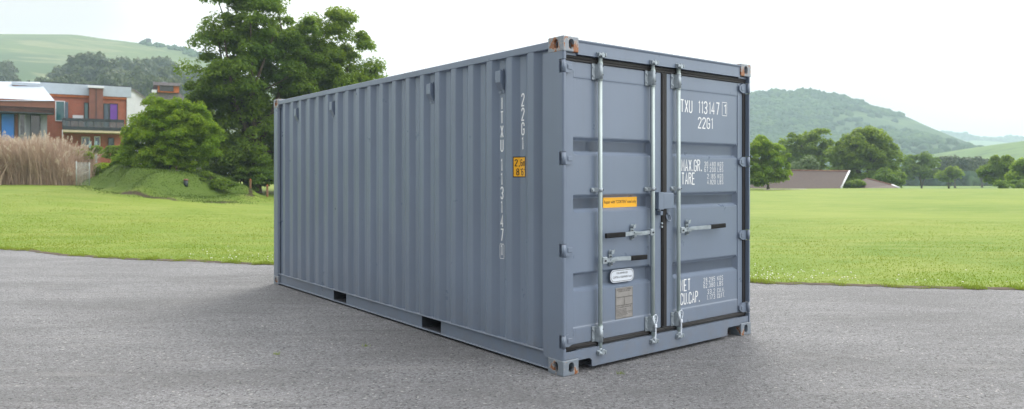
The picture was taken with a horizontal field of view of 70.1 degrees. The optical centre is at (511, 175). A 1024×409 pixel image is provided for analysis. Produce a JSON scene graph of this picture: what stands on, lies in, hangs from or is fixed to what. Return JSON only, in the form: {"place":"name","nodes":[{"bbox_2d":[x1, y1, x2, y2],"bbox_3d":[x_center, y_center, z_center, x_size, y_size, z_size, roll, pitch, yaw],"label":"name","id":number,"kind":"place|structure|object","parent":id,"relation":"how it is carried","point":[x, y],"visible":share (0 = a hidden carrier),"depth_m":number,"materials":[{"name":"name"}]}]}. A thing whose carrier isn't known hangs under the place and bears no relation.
{"place":"outdoors","nodes":[
{"label":"outdoors","id":0,"kind":"place"},
{"bbox_2d":[0,34,273,152],"bbox_3d":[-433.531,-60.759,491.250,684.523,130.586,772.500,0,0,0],"label":"hill","id":1,"kind":"structure","parent":0,"point":[32,57],"depth_m":584.45,"materials":[{"name":"green plant"}]},
{"bbox_2d":[0,65,16,81],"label":"hillside tree","id":2,"kind":"object","parent":1,"relation":"on","point":[5,76],"visible":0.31,"depth_m":318.34,"materials":[{"name":"green plant"}]},
{"bbox_2d":[0,59,22,81],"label":"hillside tree","id":3,"kind":"object","parent":1,"relation":"on","point":[11,67],"visible":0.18,"depth_m":329.06,"materials":[{"name":"green plant"}]},
{"bbox_2d":[27,76,48,81],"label":"hillside tree","id":4,"kind":"object","parent":1,"relation":"on","point":[38,79],"visible":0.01,"depth_m":235.06,"materials":[{"name":"green plant"}]},
{"bbox_2d":[45,65,65,79],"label":"hillside tree","id":5,"kind":"object","parent":1,"relation":"on","point":[50,74],"visible":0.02,"depth_m":327.33,"materials":[{"name":"green plant"}]},
{"bbox_2d":[47,75,68,82],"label":"hillside tree","id":6,"kind":"object","parent":1,"relation":"on","point":[61,79],"visible":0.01,"depth_m":237.96,"materials":[{"name":"green plant"}]},
{"bbox_2d":[62,72,90,83],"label":"hillside tree","id":7,"kind":"object","parent":1,"relation":"on","point":[73,78],"visible":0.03,"depth_m":246.80,"materials":[{"name":"green plant"}]},
{"bbox_2d":[52,51,129,82],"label":"hillside tree","id":8,"kind":"object","parent":1,"relation":"on","point":[91,67],"visible":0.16,"depth_m":295.11,"materials":[{"name":"green plant"}]},
{"bbox_2d":[91,74,112,84],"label":"hillside tree","id":9,"kind":"object","parent":1,"relation":"on","point":[100,79],"visible":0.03,"depth_m":228.60,"materials":[{"name":"green plant"}]},
{"bbox_2d":[103,71,128,85],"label":"hillside tree","id":10,"kind":"object","parent":1,"relation":"on","point":[118,79],"visible":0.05,"depth_m":239.38,"materials":[{"name":"green plant"}]},
{"bbox_2d":[114,56,135,70],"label":"hillside tree","id":11,"kind":"object","parent":1,"relation":"on","point":[126,63],"visible":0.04,"depth_m":340.95,"materials":[{"name":"green plant"}]},
{"bbox_2d":[123,65,146,92],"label":"hillside tree","id":12,"kind":"object","parent":1,"relation":"on","point":[135,76],"visible":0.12,"depth_m":257.89,"materials":[{"name":"green plant"}]},
{"bbox_2d":[126,57,158,76],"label":"hillside tree","id":13,"kind":"object","parent":1,"relation":"on","point":[149,66],"visible":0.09,"depth_m":327.81,"materials":[{"name":"green plant"}]},
{"bbox_2d":[136,74,158,97],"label":"hillside tree","id":14,"kind":"object","parent":1,"relation":"on","point":[144,87],"visible":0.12,"depth_m":223.61,"materials":[{"name":"green plant"}]},
{"bbox_2d":[144,55,183,75],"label":"hillside tree","id":15,"kind":"object","parent":1,"relation":"on","point":[160,61],"visible":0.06,"depth_m":367.19,"materials":[{"name":"green plant"}]},
{"bbox_2d":[156,76,182,88],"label":"hillside tree","id":16,"kind":"object","parent":1,"relation":"on","point":[179,80],"visible":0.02,"depth_m":236.00,"materials":[{"name":"green plant"}]},
{"bbox_2d":[139,39,211,60],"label":"ridge scrub","id":17,"kind":"object","parent":1,"relation":"on","point":[190,52],"visible":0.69,"depth_m":643.99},
{"bbox_2d":[156,65,196,96],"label":"hillside tree","id":18,"kind":"object","parent":1,"relation":"on","point":[166,72],"visible":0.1,"depth_m":295.55,"materials":[{"name":"green plant"}]},
{"bbox_2d":[184,69,215,111],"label":"hillside tree","id":19,"kind":"object","parent":1,"relation":"on","point":[193,76],"visible":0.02,"depth_m":337.64,"materials":[{"name":"green plant"}]},
{"bbox_2d":[131,82,200,168],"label":"gabled house","id":20,"kind":"structure","parent":0,"point":[166,90],"depth_m":71.89,"materials":[{"name":"white paint"}]},
{"bbox_2d":[160,86,173,91],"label":"dormer window","id":21,"kind":"structure","parent":20,"relation":"in","point":[162,88],"depth_m":72.05,"materials":[{"name":"grey glass"}]},
{"bbox_2d":[73,164,269,204],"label":"bank grass","id":22,"kind":"structure","parent":0,"point":[171,171],"depth_m":37.43,"materials":[{"name":"green plant"}]},
{"bbox_2d":[0,249,1023,408],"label":"asphalt yard","id":23,"kind":"structure","parent":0,"point":[214,320],"depth_m":6.22,"materials":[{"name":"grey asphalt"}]},
{"bbox_2d":[274,35,750,376],"bbox_3d":[-0.521,0.234,8.643,2.439,2.591,6.084,0,0,-38],"label":"shipping container","id":24,"kind":"object","parent":23,"relation":"on","point":[563,205],"visible":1,"depth_m":6.47,"materials":[{"name":"metal"}]},
{"bbox_2d":[561,52,664,355],"bbox_3d":[0.844,0.225,5.923,1.207,2.394,0.121,0,0,-38],"label":"door","id":25,"kind":"structure","parent":24,"relation":"in","point":[613,157],"depth_m":5.94,"materials":[{"name":"paint"}]},
{"bbox_2d":[664,64,749,338],"bbox_3d":[1.775,0.225,6.657,1.284,2.394,0.121,0,0,-38],"label":"door","id":26,"kind":"structure","parent":24,"relation":"in","point":[705,161],"depth_m":6.67,"materials":[{"name":"paint"}]},
{"bbox_2d":[0,165,1023,289],"bbox_3d":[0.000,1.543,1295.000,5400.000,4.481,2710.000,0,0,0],"label":"ground","id":27,"kind":"structure","parent":0,"point":[996,206],"depth_m":23.01,"materials":[{"name":"green plant"}]},
{"bbox_2d":[0,81,54,142],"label":"grey house","id":28,"kind":"structure","parent":27,"relation":"on","point":[27,107],"depth_m":52.17,"materials":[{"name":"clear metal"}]},
{"bbox_2d":[2,114,13,138],"bbox_3d":[-35.840,-3.394,51.842,0.705,1.885,0.050,0,0,-35],"label":"blue door","id":29,"kind":"structure","parent":28,"relation":"in","point":[7,119],"depth_m":51.84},
{"bbox_2d":[19,114,25,135],"bbox_3d":[-34.978,-3.660,52.101,0.380,1.661,0.080,0,0,-35],"label":"window","id":30,"kind":"structure","parent":28,"relation":"in","point":[22,117],"depth_m":52.11,"materials":[{"name":"grey glass"}]},
{"bbox_2d":[30,114,39,135],"bbox_3d":[-34.504,-3.673,52.792,0.621,1.693,0.080,0,0,-35],"label":"window","id":31,"kind":"structure","parent":28,"relation":"in","point":[34,119],"depth_m":52.78,"materials":[{"name":"grey glass"}]},
{"bbox_2d":[0,130,103,185],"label":"pampas grass","id":32,"kind":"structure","parent":27,"relation":"on","point":[31,161],"depth_m":39.09,"materials":[{"name":"plant"}]},
{"bbox_2d":[76,161,89,184],"bbox_3d":[-23.091,-0.090,39.250,0.044,1.320,0.697,0,0,40],"label":"picket fence","id":33,"kind":"object","parent":27,"relation":"on","point":[84,177],"visible":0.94,"depth_m":39.27,"materials":[{"name":"white wood"}]},
{"bbox_2d":[73,149,93,168],"bbox_3d":[-24.567,-0.369,41.517,1.708,2.325,1.181,0,0,0],"label":"shrub","id":34,"kind":"object","parent":27,"relation":"on","point":[91,155],"visible":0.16,"depth_m":41.38,"materials":[{"name":"green plant"}]},
{"bbox_2d":[40,81,134,163],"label":"brick house","id":35,"kind":"structure","parent":27,"relation":"on","point":[96,114],"depth_m":59.59,"materials":[{"name":"red brick"}]},
{"bbox_2d":[55,101,64,120],"bbox_3d":[-36.546,-5.180,58.996,0.669,1.645,0.080,0,0,-30],"label":"window","id":36,"kind":"structure","parent":35,"relation":"in","point":[59,105],"depth_m":58.97,"materials":[{"name":"teal glass"}]},
{"bbox_2d":[81,137,89,145],"bbox_3d":[-35.008,-2.756,59.893,0.617,0.771,0.080,0,0,-30],"label":"window","id":37,"kind":"structure","parent":35,"relation":"in","point":[87,139],"depth_m":59.86,"materials":[{"name":"grey glass"}]},
{"bbox_2d":[84,102,88,118],"bbox_3d":[-34.976,-4.965,59.912,0.327,1.991,0.080,0,0,-30],"label":"window","id":38,"kind":"structure","parent":35,"relation":"in","point":[86,105],"depth_m":59.92,"materials":[{"name":"teal glass"}]},
{"bbox_2d":[94,136,99,145],"bbox_3d":[-34.290,-2.817,60.312,0.442,0.773,0.080,0,0,-30],"label":"window","id":39,"kind":"structure","parent":35,"relation":"in","point":[96,138],"depth_m":60.31,"materials":[{"name":"grey glass"}]},
{"bbox_2d":[103,103,108,118],"bbox_3d":[-33.723,-4.983,60.642,0.428,1.934,0.080,0,0,-30],"label":"window","id":40,"kind":"structure","parent":35,"relation":"in","point":[105,106],"depth_m":60.61,"materials":[{"name":"grey glass"}]},
{"bbox_2d":[108,138,113,145],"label":"window","id":41,"kind":"structure","parent":35,"relation":"in","point":[110,140],"depth_m":60.79,"materials":[{"name":"grey glass"}]},
{"bbox_2d":[109,103,117,119],"bbox_3d":[-33.262,-5.262,60.911,0.638,1.439,0.080,0,0,-30],"label":"window","id":42,"kind":"structure","parent":35,"relation":"in","point":[113,107],"depth_m":60.91,"materials":[{"name":"purple glass"}]},
{"bbox_2d":[88,145,119,159],"bbox_3d":[-26.670,-0.741,47.822,4.466,2.580,1.581,0,0,37],"label":"shrub","id":43,"kind":"object","parent":27,"relation":"on","point":[112,150],"visible":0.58,"depth_m":46.92,"materials":[{"name":"green plant"}]},
{"bbox_2d":[92,155,138,175],"bbox_3d":[-24.218,-0.310,43.872,4.589,2.088,0.906,0,0,21],"label":"clipped hedge","id":44,"kind":"object","parent":27,"relation":"on","point":[102,166],"visible":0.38,"depth_m":43.64,"materials":[{"name":"green plant"}]},
{"bbox_2d":[110,93,225,171],"bbox_3d":[-18.826,-2.204,39.939,5.826,4.639,3.876,0,0,20],"label":"round shrub tree","id":45,"kind":"object","parent":27,"relation":"on","point":[174,133],"visible":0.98,"depth_m":39.27,"materials":[{"name":"green plant"}]},
{"bbox_2d":[183,179,187,186],"bbox_3d":[-16.547,0.386,37.000,0.238,0.390,0.238,0,0,0],"label":"short bollard","id":46,"kind":"object","parent":27,"relation":"on","point":[186,182],"visible":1,"depth_m":36.91,"materials":[{"name":"grey"}]},
{"bbox_2d":[198,170,239,189],"bbox_3d":[-16.140,0.260,39.051,3.158,1.066,1.524,0,0,0],"label":"shrub","id":47,"kind":"object","parent":27,"relation":"on","point":[215,181],"visible":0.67,"depth_m":38.70,"materials":[{"name":"green plant"}]},
{"bbox_2d":[171,0,322,192],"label":"broadleaf tree","id":48,"kind":"object","parent":27,"relation":"on","point":[229,92],"visible":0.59,"depth_m":45.95,"materials":[{"name":"green plant"}]},
{"bbox_2d":[221,163,273,190],"bbox_3d":[-16.064,0.155,45.089,4.336,1.787,2.691,0,0,0],"label":"undergrowth shrub","id":49,"kind":"object","parent":27,"relation":"on","point":[245,170],"visible":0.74,"depth_m":44.45,"materials":[{"name":"green plant"}]},
{"bbox_2d":[264,5,388,155],"bbox_3d":[-12.731,-5.036,50.310,10.936,13.501,6.672,0,0,0],"label":"broadleaf tree","id":50,"kind":"object","parent":27,"relation":"on","point":[330,67],"visible":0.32,"depth_m":49.07,"materials":[{"name":"green plant"}]},
{"bbox_2d":[11,249,1023,289],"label":"soil edge","id":51,"kind":"object","parent":27,"relation":"on","point":[905,286],"visible":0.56,"depth_m":10.21,"materials":[{"name":"brown soil"}]},
{"bbox_2d":[189,250,1021,282],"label":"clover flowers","id":52,"kind":"object","parent":27,"relation":"on","point":[754,265],"visible":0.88,"depth_m":10.87,"materials":[{"name":"plant"}]},
{"bbox_2d":[746,134,792,188],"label":"leafy tree","id":53,"kind":"object","parent":27,"relation":"on","point":[766,167],"visible":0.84,"depth_m":77.20,"materials":[{"name":"green plant"}]},
{"bbox_2d":[750,170,849,188],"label":"building","id":54,"kind":"structure","parent":27,"relation":"on","point":[812,179],"depth_m":89.47,"materials":[{"name":"brown"}]},
{"bbox_2d":[790,155,820,169],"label":"willow tree","id":55,"kind":"object","parent":27,"relation":"on","point":[806,164],"visible":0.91,"depth_m":99.40,"materials":[{"name":"green plant"}]},
{"bbox_2d":[777,127,834,169],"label":"broadleaf tree","id":56,"kind":"object","parent":27,"relation":"on","point":[805,144],"visible":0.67,"depth_m":116.86,"materials":[{"name":"green plant"}]},
{"bbox_2d":[843,178,866,187],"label":"shrub","id":57,"kind":"object","parent":27,"relation":"on","point":[855,183],"visible":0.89,"depth_m":91.44,"materials":[{"name":"green plant"}]},
{"bbox_2d":[822,125,906,181],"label":"broadleaf tree","id":58,"kind":"object","parent":27,"relation":"on","point":[871,146],"visible":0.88,"depth_m":106.31,"materials":[{"name":"green plant"}]},
{"bbox_2d":[750,164,996,185],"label":"distant wood","id":59,"kind":"object","parent":27,"relation":"on","point":[970,178],"visible":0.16,"depth_m":249.37,"materials":[{"name":"green plant"}]},
{"bbox_2d":[856,178,899,187],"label":"outbuilding","id":60,"kind":"structure","parent":27,"relation":"on","point":[872,183],"depth_m":91.98,"materials":[{"name":"brown"}]},
{"bbox_2d":[870,166,906,187],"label":"dark shrub tree","id":61,"kind":"object","parent":27,"relation":"on","point":[897,178],"visible":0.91,"depth_m":99.00,"materials":[{"name":"green plant"}]},
{"bbox_2d":[898,151,944,187],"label":"broadleaf tree","id":62,"kind":"object","parent":27,"relation":"on","point":[921,169],"visible":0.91,"depth_m":149.05,"materials":[{"name":"green plant"}]},
{"bbox_2d":[933,166,964,188],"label":"broadleaf tree","id":63,"kind":"object","parent":27,"relation":"on","point":[950,174],"visible":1,"depth_m":139.42,"materials":[{"name":"green plant"}]},
{"bbox_2d":[932,155,975,187],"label":"broadleaf tree","id":64,"kind":"object","parent":27,"relation":"on","point":[962,164],"visible":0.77,"depth_m":207.93,"materials":[{"name":"green plant"}]},
{"bbox_2d":[964,156,989,186],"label":"broadleaf tree","id":65,"kind":"object","parent":27,"relation":"on","point":[979,162],"visible":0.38,"depth_m":219.30,"materials":[{"name":"green plant"}]},
{"bbox_2d":[975,154,1014,186],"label":"broadleaf tree","id":66,"kind":"object","parent":27,"relation":"on","point":[996,167],"visible":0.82,"depth_m":104.08,"materials":[{"name":"green plant"}]},
{"bbox_2d":[993,178,1023,188],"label":"shrub","id":67,"kind":"object","parent":27,"relation":"on","point":[1001,184],"visible":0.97,"depth_m":89.78,"materials":[{"name":"green plant"}]},
{"bbox_2d":[1004,157,1023,180],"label":"broadleaf tree","id":68,"kind":"object","parent":27,"relation":"on","point":[1016,172],"visible":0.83,"depth_m":95.98,"materials":[{"name":"green plant"}]},
{"bbox_2d":[0,0,1023,136],"label":"sky","id":69,"kind":"structure","parent":0,"point":[947,65],"materials":[{"name":"white"}]},
{"bbox_2d":[832,109,973,150],"bbox_3d":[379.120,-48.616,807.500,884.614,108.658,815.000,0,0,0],"label":"hill","id":70,"kind":"structure","parent":0,"point":[903,122],"depth_m":827.70,"materials":[{"name":"green leaves"},{"name":"grass"},{"name":"soil"}]},
{"bbox_2d":[750,87,982,166],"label":"hill woodland","id":71,"kind":"object","parent":70,"relation":"on","point":[776,114],"visible":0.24,"depth_m":797.90,"materials":[{"name":"green plant"}]},
{"bbox_2d":[916,141,1023,167],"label":"meadow hill","id":72,"kind":"structure","parent":0,"point":[1015,150],"depth_m":512.52,"materials":[{"name":"green plant"}]},
{"bbox_2d":[963,140,1005,145],"bbox_3d":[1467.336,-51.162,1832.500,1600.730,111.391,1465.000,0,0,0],"label":"hill","id":73,"kind":"structure","parent":0,"point":[979,142],"depth_m":1752.55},
{"bbox_2d":[940,130,1023,142],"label":"ridge woodland","id":74,"kind":"object","parent":73,"relation":"on","point":[967,136],"visible":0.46,"depth_m":1829.42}
]}

